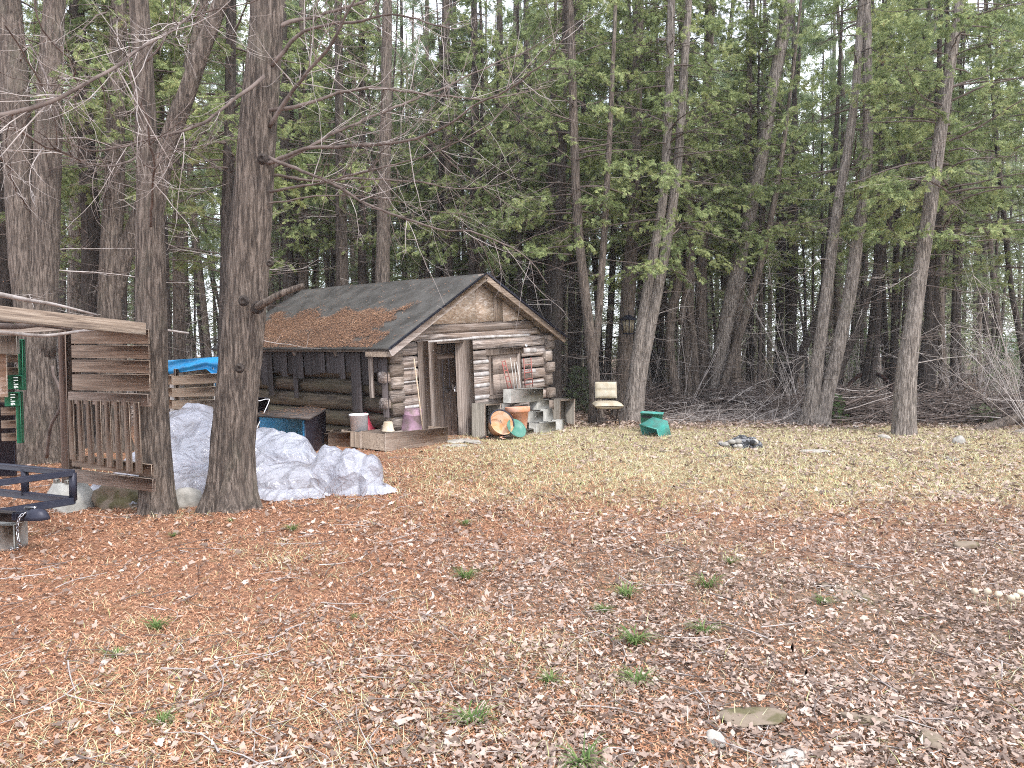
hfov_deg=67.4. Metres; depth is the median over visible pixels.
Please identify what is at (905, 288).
thin cedar
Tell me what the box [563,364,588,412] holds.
evergreen sapling
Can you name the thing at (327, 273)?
thin cedar
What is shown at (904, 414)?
cedar tree
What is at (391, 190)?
thin cedar
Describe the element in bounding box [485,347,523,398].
window frame
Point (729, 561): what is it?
grass tuft
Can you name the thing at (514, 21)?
cedar tree
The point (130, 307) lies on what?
forest cedar
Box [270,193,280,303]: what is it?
thin cedar
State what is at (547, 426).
concrete block
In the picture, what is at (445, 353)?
door
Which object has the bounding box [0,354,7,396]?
strand panel
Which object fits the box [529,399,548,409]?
concrete block
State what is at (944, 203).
thin cedar
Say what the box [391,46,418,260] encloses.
thin cedar
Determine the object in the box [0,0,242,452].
cedar tree
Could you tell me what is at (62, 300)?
forest cedar
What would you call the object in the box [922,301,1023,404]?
bare shrub
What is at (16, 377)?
green pallet
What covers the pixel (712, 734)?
stone
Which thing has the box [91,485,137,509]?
stone
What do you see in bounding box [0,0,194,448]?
cedar tree
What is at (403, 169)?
forest cedar
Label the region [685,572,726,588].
grass tuft
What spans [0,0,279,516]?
cedar tree
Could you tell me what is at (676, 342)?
thin cedar
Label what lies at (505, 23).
forest cedar
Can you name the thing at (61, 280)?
thin cedar
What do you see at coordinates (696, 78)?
forest cedar
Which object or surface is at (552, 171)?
cedar tree
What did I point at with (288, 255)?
cedar tree
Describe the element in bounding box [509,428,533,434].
concrete block
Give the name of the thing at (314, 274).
thin cedar
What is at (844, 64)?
forest cedar
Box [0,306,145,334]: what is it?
roof beam
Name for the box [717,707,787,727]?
stone
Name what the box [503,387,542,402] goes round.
concrete block
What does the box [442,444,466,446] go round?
flagstone
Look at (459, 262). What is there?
thin cedar
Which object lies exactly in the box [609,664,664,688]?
grass tuft
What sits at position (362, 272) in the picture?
cedar tree
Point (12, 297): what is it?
pole
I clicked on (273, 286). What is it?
thin cedar
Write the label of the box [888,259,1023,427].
bare shrub
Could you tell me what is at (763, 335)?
cedar tree
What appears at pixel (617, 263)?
forest cedar
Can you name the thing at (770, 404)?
brush pile
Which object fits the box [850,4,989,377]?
forest cedar
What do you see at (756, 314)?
bare shrub
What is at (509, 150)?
thin cedar
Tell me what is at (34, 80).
forest cedar
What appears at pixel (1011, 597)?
mushrooms
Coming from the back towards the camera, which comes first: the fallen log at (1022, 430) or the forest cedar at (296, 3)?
the forest cedar at (296, 3)
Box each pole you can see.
[0,292,96,315]
[0,323,72,330]
[0,329,188,336]
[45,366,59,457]
[413,359,422,428]
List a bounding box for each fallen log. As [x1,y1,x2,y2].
[971,410,1023,430]
[1012,428,1023,433]
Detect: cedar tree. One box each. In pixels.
[0,0,106,402]
[0,0,167,464]
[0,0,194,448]
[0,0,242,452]
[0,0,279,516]
[3,0,638,514]
[22,0,188,391]
[60,0,293,359]
[62,0,275,359]
[77,0,378,364]
[202,0,369,300]
[241,0,376,291]
[275,0,413,285]
[278,0,424,283]
[309,8,356,284]
[332,0,444,285]
[353,1,460,282]
[356,0,485,280]
[371,0,548,278]
[374,0,521,277]
[399,0,478,278]
[434,0,567,307]
[434,2,538,275]
[465,1,546,298]
[467,0,673,422]
[471,0,656,399]
[489,0,588,328]
[493,9,598,347]
[494,0,598,349]
[502,0,651,409]
[524,180,617,401]
[551,0,736,416]
[565,0,775,422]
[566,0,681,400]
[583,0,711,392]
[588,0,770,408]
[588,3,727,369]
[590,0,769,404]
[590,1,715,396]
[591,1,680,386]
[622,2,741,408]
[644,0,770,403]
[674,0,844,393]
[675,0,837,402]
[693,0,823,405]
[696,4,843,396]
[710,0,817,387]
[718,0,827,396]
[738,0,968,426]
[756,1,873,401]
[792,0,961,390]
[804,0,974,400]
[826,0,945,384]
[827,0,1023,435]
[833,0,951,402]
[836,0,1023,406]
[900,3,1008,392]
[908,0,1023,376]
[930,1,1023,389]
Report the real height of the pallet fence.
1.620 m
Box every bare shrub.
[633,239,804,404]
[721,261,867,415]
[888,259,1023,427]
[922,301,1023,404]
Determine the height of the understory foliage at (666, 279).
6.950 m
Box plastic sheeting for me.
[90,403,397,504]
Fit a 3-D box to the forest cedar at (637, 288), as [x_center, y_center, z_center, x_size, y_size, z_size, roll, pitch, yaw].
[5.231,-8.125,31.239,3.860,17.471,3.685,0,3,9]
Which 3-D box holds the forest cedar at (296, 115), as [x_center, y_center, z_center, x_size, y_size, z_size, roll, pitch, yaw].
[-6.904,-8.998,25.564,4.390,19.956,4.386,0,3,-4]
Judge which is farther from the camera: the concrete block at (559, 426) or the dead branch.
the dead branch
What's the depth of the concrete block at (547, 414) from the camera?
15.30 m
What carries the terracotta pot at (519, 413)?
on the concrete block at (529, 430)
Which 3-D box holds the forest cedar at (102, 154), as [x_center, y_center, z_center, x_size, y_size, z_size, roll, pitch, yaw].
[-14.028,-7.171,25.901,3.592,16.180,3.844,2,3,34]
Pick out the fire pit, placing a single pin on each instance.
(740, 441)
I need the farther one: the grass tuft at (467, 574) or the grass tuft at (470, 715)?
the grass tuft at (467, 574)
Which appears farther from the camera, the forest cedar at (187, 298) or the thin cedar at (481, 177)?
the forest cedar at (187, 298)
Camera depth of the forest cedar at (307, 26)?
22.72 m
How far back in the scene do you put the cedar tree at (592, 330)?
16.59 m
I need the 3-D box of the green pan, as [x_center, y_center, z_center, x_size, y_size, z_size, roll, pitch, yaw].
[0.071,0.814,13.940,0.402,0.402,0.066,22,-47,-19]
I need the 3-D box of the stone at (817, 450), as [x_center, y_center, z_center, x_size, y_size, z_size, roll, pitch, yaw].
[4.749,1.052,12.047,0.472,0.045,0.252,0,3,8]
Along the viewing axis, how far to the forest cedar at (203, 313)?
21.66 m
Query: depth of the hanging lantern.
17.89 m
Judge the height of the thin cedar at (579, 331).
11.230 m
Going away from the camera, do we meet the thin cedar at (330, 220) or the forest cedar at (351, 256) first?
the thin cedar at (330, 220)
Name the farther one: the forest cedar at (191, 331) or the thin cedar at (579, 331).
the forest cedar at (191, 331)
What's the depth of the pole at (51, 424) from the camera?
8.58 m
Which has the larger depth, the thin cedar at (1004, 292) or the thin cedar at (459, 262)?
the thin cedar at (1004, 292)
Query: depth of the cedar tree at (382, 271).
18.27 m
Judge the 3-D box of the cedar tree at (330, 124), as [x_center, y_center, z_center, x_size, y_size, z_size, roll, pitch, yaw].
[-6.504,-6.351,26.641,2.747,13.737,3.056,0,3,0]
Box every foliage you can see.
[14,135,1023,386]
[16,0,1023,377]
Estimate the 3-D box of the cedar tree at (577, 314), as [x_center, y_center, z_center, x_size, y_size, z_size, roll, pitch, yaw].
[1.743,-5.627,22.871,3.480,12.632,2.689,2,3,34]
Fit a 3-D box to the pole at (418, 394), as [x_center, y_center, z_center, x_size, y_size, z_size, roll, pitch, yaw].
[-1.593,0.188,13.095,0.026,1.243,0.271,-2,4,-43]
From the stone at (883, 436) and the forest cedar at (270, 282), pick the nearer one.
the stone at (883, 436)
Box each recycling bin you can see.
[639,417,670,436]
[640,411,663,422]
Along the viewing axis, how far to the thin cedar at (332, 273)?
21.99 m
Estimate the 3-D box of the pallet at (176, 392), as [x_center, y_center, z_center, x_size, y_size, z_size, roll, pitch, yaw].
[-4.363,0.450,10.462,1.607,1.300,0.099,2,3,40]
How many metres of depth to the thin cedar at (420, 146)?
25.44 m
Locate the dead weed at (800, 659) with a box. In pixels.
[785,630,825,713]
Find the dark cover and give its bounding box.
[0,403,16,475]
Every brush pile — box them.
[603,367,781,416]
[644,368,840,426]
[694,367,833,418]
[776,363,1023,426]
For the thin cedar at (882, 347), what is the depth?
23.71 m
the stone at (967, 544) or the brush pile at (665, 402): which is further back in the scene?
the brush pile at (665, 402)
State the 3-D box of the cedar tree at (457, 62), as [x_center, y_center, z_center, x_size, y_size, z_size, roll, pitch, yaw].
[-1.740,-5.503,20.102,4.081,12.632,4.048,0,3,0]
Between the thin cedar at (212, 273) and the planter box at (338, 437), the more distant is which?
the thin cedar at (212, 273)
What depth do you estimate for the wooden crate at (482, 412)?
13.94 m
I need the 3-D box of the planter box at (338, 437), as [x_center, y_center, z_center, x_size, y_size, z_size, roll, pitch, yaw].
[-2.806,0.910,12.974,0.520,0.255,0.550,0,3,-6]
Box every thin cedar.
[30,2,66,400]
[98,98,134,392]
[122,140,131,317]
[127,128,135,392]
[170,23,218,358]
[171,200,216,352]
[187,192,199,356]
[188,149,218,345]
[193,166,217,352]
[209,61,238,210]
[212,61,274,277]
[270,46,324,309]
[270,108,355,288]
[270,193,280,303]
[272,138,281,245]
[273,226,278,307]
[284,0,392,286]
[307,1,368,287]
[309,105,354,283]
[312,72,349,287]
[315,96,333,286]
[349,89,401,279]
[352,130,410,282]
[352,147,376,282]
[368,0,416,274]
[390,5,459,275]
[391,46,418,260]
[395,37,468,278]
[398,0,485,260]
[413,99,467,275]
[429,80,510,281]
[433,0,528,294]
[463,0,570,298]
[485,44,538,261]
[489,103,524,296]
[523,100,564,308]
[537,12,607,319]
[544,5,609,394]
[575,230,636,317]
[615,0,706,390]
[633,294,636,339]
[670,270,681,389]
[676,178,730,336]
[693,136,735,348]
[708,84,746,319]
[710,1,806,393]
[744,5,847,345]
[749,80,820,389]
[765,128,815,384]
[771,148,817,390]
[772,151,816,376]
[789,91,841,350]
[797,51,867,379]
[799,150,832,322]
[811,105,840,350]
[817,1,914,371]
[827,0,915,387]
[830,204,869,382]
[843,0,909,391]
[857,113,906,396]
[859,53,920,374]
[867,123,906,382]
[868,147,901,351]
[887,155,919,391]
[888,5,949,358]
[894,1,991,365]
[899,15,968,346]
[922,10,992,391]
[928,32,1010,379]
[946,180,990,353]
[965,51,1023,394]
[972,119,1023,391]
[993,156,1023,395]
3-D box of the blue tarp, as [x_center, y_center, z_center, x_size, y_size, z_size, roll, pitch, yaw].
[-4.483,-0.244,10.764,1.863,0.290,0.304,2,3,39]
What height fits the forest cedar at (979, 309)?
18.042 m
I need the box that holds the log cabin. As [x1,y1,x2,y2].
[211,272,567,434]
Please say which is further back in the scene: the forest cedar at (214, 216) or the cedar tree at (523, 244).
the forest cedar at (214, 216)
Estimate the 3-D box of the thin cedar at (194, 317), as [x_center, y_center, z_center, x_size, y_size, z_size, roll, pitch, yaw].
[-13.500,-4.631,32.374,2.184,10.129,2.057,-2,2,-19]
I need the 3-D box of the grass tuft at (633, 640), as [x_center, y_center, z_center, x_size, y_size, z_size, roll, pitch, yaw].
[0.657,1.389,4.211,0.344,0.084,0.349,0,3,-7]
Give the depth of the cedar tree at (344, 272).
19.60 m
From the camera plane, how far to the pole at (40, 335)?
6.80 m
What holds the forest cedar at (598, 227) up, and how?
on the ground at (208, 594)
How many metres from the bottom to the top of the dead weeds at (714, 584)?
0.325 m
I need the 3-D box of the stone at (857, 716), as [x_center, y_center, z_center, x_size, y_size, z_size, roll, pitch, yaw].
[1.513,1.444,3.319,0.216,0.031,0.084,1,3,27]
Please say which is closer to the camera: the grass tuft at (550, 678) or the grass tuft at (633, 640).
the grass tuft at (550, 678)
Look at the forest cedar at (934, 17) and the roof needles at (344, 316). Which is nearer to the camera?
the roof needles at (344, 316)
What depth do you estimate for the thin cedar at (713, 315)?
27.31 m
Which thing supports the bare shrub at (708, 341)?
on the ground at (208, 594)
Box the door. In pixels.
[437,344,457,434]
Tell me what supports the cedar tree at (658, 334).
on the ground at (208, 594)
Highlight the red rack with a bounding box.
[523,358,532,387]
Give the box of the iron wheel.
[847,372,893,399]
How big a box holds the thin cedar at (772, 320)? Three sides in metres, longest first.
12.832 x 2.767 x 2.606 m
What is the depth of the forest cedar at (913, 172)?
27.40 m
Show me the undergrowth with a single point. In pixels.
(878, 380)
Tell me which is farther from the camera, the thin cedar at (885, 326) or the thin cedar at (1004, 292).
the thin cedar at (1004, 292)
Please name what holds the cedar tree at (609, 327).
on the ground at (208, 594)
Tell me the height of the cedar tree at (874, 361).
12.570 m
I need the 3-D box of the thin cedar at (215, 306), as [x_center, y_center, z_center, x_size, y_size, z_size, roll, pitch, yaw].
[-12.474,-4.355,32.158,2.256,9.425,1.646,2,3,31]
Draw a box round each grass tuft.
[98,645,131,657]
[134,614,172,630]
[141,704,181,724]
[283,523,300,531]
[437,698,508,724]
[449,566,487,579]
[458,517,475,525]
[531,666,565,684]
[545,732,615,767]
[585,603,613,613]
[596,579,640,598]
[604,624,666,647]
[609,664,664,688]
[675,618,732,635]
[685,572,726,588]
[718,555,741,563]
[811,592,841,604]
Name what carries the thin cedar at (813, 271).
on the ground at (208, 594)
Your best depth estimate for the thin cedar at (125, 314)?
20.47 m
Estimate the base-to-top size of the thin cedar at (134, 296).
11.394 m
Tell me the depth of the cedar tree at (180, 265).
13.37 m
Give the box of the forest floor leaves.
[15,373,1023,429]
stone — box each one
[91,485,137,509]
[176,487,201,508]
[705,729,726,747]
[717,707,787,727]
[772,748,810,767]
[799,449,831,452]
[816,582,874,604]
[835,711,889,728]
[877,434,890,438]
[917,729,946,752]
[952,435,965,443]
[953,541,979,548]
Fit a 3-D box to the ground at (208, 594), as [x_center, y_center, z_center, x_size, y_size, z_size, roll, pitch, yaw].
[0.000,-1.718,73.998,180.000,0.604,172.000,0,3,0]
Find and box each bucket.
[349,413,367,431]
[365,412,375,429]
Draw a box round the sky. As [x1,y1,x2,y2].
[22,0,1023,356]
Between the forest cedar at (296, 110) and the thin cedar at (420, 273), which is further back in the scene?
the forest cedar at (296, 110)
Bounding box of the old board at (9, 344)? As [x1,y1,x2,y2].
[0,335,19,353]
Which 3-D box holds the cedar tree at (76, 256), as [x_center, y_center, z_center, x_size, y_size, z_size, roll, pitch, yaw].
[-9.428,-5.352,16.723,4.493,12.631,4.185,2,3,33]
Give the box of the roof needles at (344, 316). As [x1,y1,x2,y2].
[263,276,474,347]
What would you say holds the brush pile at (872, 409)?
on the ground at (208, 594)
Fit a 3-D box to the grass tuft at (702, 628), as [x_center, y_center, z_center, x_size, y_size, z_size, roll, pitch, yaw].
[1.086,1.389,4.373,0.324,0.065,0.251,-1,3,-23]
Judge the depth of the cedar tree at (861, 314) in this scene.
19.05 m
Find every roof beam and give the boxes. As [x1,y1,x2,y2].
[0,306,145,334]
[0,327,82,332]
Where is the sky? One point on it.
(416, 14)
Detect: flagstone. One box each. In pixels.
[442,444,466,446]
[447,438,470,443]
[464,439,480,443]
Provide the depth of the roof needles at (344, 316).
14.58 m
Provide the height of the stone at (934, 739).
0.045 m
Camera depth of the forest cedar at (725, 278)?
28.31 m
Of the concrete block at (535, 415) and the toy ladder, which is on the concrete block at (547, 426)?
the concrete block at (535, 415)
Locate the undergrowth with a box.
[14,315,1023,411]
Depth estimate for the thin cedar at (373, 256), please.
22.54 m
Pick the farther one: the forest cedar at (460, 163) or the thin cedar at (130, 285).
the thin cedar at (130, 285)
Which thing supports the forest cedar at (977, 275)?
on the ground at (208, 594)
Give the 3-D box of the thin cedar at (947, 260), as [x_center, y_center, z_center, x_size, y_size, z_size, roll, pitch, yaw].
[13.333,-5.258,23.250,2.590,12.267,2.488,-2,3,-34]
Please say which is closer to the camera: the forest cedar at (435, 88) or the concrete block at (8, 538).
the concrete block at (8, 538)
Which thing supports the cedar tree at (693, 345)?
on the ground at (208, 594)
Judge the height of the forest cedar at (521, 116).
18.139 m
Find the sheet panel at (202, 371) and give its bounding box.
[169,367,214,410]
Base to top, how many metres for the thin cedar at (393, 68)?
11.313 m
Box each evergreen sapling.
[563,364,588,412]
[832,394,848,422]
[844,328,882,392]
[963,404,1001,422]
[981,335,1019,397]
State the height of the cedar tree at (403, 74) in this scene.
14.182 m
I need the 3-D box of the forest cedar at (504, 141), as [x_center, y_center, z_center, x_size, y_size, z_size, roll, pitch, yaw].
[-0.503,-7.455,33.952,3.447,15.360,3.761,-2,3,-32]
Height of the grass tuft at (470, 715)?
0.074 m
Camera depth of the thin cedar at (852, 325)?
28.41 m
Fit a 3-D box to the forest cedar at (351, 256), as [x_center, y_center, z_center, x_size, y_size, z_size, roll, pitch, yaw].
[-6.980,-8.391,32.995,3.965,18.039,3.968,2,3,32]
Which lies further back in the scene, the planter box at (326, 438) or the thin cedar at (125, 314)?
the thin cedar at (125, 314)
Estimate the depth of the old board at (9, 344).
8.96 m
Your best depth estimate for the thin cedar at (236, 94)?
25.82 m
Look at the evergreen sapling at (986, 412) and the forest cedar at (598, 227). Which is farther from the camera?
the forest cedar at (598, 227)
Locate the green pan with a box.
[507,419,525,436]
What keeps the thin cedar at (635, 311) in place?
on the ground at (208, 594)
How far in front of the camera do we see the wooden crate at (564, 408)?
16.22 m
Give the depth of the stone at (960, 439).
13.16 m
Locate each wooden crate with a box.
[472,402,501,438]
[551,398,574,425]
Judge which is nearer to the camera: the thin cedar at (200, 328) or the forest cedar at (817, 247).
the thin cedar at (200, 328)
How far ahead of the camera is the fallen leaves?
4.16 m
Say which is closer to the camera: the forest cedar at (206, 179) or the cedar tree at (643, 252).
the cedar tree at (643, 252)
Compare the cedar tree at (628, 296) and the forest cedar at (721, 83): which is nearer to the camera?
the cedar tree at (628, 296)
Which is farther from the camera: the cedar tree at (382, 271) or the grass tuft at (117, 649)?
the cedar tree at (382, 271)
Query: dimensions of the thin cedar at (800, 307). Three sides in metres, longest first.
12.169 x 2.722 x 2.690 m
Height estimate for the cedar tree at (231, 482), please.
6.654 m
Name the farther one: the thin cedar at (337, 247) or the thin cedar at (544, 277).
the thin cedar at (544, 277)
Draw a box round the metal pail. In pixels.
[401,408,421,430]
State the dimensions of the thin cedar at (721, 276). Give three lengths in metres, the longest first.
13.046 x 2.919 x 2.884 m
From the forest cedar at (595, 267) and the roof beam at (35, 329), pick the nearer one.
the roof beam at (35, 329)
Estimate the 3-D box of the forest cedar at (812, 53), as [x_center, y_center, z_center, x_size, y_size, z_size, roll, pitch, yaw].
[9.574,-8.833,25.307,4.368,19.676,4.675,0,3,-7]
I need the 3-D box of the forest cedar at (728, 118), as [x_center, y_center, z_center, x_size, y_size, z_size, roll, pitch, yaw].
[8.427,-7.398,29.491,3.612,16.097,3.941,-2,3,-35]
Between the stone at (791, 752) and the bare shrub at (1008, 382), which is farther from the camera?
the bare shrub at (1008, 382)
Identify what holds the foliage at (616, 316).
on the ground at (208, 594)
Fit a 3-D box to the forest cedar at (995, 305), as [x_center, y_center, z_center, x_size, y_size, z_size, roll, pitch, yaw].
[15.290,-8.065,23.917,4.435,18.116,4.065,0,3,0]
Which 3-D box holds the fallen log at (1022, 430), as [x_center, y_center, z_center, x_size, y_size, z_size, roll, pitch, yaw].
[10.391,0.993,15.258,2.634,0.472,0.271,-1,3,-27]
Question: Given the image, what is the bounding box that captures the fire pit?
[717,435,763,448]
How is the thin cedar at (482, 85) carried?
on the ground at (208, 594)
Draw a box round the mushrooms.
[971,588,1023,610]
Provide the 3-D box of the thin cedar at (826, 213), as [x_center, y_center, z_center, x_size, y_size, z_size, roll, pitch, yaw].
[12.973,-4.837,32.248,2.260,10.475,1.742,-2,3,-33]
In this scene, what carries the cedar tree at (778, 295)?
on the ground at (208, 594)
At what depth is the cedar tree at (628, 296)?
18.26 m
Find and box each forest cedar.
[26,15,104,375]
[30,0,68,311]
[63,15,133,320]
[65,3,169,319]
[66,1,205,354]
[99,139,133,344]
[127,0,276,359]
[131,24,220,358]
[167,92,221,358]
[184,27,280,331]
[185,31,245,352]
[188,6,278,320]
[188,69,240,355]
[236,0,353,308]
[237,0,367,289]
[237,0,378,310]
[266,137,317,310]
[273,25,325,289]
[310,62,371,284]
[318,0,433,282]
[326,41,394,284]
[327,0,437,269]
[356,0,465,274]
[366,0,494,276]
[396,64,466,277]
[409,0,513,274]
[467,0,555,301]
[468,78,524,269]
[486,2,566,347]
[489,0,580,312]
[504,0,599,328]
[535,0,675,381]
[537,7,617,372]
[537,27,579,378]
[543,12,618,391]
[557,1,696,361]
[564,37,620,360]
[607,27,680,386]
[615,60,672,317]
[649,0,755,345]
[674,64,709,370]
[679,3,747,337]
[692,0,786,363]
[708,10,784,354]
[714,0,784,366]
[738,21,786,366]
[740,0,857,377]
[743,0,852,393]
[756,24,827,360]
[798,0,907,348]
[798,15,854,369]
[799,28,905,387]
[823,0,903,382]
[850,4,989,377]
[872,5,990,360]
[885,0,1022,392]
[886,1,981,322]
[890,8,996,351]
[904,18,1018,395]
[958,0,1023,390]
[961,0,1023,386]
[963,0,1023,396]
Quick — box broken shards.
[479,434,513,438]
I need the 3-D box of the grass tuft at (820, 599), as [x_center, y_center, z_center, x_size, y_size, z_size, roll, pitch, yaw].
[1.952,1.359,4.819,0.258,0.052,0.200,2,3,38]
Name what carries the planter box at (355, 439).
on the ground at (208, 594)
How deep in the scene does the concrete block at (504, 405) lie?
14.55 m
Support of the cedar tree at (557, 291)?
on the ground at (208, 594)
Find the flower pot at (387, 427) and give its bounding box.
[381,421,394,432]
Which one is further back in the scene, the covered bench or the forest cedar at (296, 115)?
the forest cedar at (296, 115)
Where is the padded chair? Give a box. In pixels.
[592,381,623,425]
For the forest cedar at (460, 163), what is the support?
on the ground at (208, 594)
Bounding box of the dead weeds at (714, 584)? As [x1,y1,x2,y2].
[134,413,1023,617]
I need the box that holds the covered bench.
[257,406,325,448]
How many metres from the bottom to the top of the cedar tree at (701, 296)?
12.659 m
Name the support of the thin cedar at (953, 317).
on the ground at (208, 594)
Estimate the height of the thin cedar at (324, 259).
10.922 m
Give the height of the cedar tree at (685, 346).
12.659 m
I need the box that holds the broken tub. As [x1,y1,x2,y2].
[487,409,514,435]
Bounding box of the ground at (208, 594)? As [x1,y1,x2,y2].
[0,356,1023,767]
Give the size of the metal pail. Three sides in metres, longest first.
0.436 x 0.436 x 0.395 m
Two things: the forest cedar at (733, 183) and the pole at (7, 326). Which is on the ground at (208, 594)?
the forest cedar at (733, 183)
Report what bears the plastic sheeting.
on the ground at (208, 594)
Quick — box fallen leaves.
[0,419,1023,767]
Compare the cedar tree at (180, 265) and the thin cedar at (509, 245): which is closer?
the cedar tree at (180, 265)
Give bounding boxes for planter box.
[324,430,330,444]
[328,429,349,446]
[342,429,360,448]
[361,426,447,451]
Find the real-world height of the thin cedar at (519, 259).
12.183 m
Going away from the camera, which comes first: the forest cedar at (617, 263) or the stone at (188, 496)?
the stone at (188, 496)
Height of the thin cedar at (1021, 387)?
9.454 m
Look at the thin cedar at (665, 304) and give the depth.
20.16 m
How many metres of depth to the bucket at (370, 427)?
13.26 m
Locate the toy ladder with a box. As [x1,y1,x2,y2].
[501,360,512,388]
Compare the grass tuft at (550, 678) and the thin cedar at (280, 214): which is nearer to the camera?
the grass tuft at (550, 678)
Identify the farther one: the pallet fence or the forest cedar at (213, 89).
the forest cedar at (213, 89)
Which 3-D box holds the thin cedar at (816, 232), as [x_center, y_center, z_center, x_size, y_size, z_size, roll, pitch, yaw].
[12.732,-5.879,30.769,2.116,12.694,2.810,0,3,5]
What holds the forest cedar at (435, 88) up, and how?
on the ground at (208, 594)
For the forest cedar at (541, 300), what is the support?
on the ground at (208, 594)
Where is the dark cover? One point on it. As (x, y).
(8, 453)
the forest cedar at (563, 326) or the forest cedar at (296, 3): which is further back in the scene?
the forest cedar at (563, 326)
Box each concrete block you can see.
[0,521,27,550]
[502,403,513,409]
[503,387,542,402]
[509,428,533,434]
[527,410,542,422]
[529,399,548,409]
[529,421,555,432]
[540,408,552,421]
[552,419,563,429]
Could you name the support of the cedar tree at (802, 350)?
on the ground at (208, 594)
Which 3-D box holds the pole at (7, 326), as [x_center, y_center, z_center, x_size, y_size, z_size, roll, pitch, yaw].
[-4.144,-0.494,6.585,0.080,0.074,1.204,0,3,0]
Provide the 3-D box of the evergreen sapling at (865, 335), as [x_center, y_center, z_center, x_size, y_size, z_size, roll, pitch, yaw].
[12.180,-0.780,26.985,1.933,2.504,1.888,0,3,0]
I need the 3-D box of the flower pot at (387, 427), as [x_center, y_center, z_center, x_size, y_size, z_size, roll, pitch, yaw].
[-2.025,0.697,12.544,0.214,0.170,0.214,0,3,0]
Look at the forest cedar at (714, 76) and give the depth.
22.17 m
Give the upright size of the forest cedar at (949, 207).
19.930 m
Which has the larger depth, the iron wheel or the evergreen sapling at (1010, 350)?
the evergreen sapling at (1010, 350)
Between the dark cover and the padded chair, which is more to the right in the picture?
the padded chair
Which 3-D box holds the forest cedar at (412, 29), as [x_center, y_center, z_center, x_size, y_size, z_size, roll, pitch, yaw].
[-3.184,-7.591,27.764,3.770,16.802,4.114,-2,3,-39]
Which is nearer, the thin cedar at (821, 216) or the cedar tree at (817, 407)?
the cedar tree at (817, 407)
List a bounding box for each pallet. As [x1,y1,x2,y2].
[0,391,23,442]
[7,339,25,389]
[168,368,216,411]
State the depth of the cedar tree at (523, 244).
25.64 m
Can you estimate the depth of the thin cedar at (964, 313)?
25.94 m
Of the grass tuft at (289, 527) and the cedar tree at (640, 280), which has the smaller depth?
the grass tuft at (289, 527)
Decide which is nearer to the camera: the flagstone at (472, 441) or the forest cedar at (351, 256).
the flagstone at (472, 441)
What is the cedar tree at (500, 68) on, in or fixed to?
on the ground at (208, 594)
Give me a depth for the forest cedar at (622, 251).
23.09 m
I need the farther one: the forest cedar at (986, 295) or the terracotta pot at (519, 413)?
the forest cedar at (986, 295)
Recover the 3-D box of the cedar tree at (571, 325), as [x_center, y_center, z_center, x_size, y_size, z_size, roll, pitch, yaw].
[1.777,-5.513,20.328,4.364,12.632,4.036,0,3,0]
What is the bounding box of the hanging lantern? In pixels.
[619,305,636,334]
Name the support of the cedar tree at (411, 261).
on the ground at (208, 594)
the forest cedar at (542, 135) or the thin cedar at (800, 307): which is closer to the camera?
the forest cedar at (542, 135)
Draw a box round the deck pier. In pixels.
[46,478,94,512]
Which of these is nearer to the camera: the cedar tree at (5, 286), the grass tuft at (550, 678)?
the grass tuft at (550, 678)
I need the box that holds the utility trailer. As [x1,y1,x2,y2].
[0,463,76,549]
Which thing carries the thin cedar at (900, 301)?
on the ground at (208, 594)
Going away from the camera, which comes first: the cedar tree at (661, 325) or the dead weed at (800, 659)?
the dead weed at (800, 659)
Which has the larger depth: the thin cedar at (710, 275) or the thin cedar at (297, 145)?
the thin cedar at (297, 145)
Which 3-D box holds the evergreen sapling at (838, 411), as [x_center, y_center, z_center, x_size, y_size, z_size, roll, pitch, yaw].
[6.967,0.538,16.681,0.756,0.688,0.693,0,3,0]
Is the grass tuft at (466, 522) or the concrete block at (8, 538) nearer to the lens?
the concrete block at (8, 538)
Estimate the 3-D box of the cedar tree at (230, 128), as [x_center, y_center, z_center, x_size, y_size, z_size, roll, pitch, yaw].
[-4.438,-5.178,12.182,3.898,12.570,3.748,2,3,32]
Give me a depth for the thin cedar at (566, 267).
22.38 m
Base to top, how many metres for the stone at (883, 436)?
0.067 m
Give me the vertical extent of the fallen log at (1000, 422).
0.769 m
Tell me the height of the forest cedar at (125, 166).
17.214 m
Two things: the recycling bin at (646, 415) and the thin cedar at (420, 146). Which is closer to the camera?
the recycling bin at (646, 415)
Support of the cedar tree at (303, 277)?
on the ground at (208, 594)
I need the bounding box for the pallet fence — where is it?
[58,329,155,491]
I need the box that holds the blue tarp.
[168,357,217,373]
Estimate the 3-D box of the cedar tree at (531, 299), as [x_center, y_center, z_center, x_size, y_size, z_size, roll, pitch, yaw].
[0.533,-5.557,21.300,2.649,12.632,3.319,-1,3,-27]
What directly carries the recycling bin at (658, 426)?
on the ground at (208, 594)
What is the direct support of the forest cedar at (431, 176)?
on the ground at (208, 594)
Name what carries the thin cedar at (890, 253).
on the ground at (208, 594)
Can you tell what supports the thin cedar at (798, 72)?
on the ground at (208, 594)
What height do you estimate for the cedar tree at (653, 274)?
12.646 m
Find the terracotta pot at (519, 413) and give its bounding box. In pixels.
[505,406,529,427]
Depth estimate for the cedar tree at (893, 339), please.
20.37 m

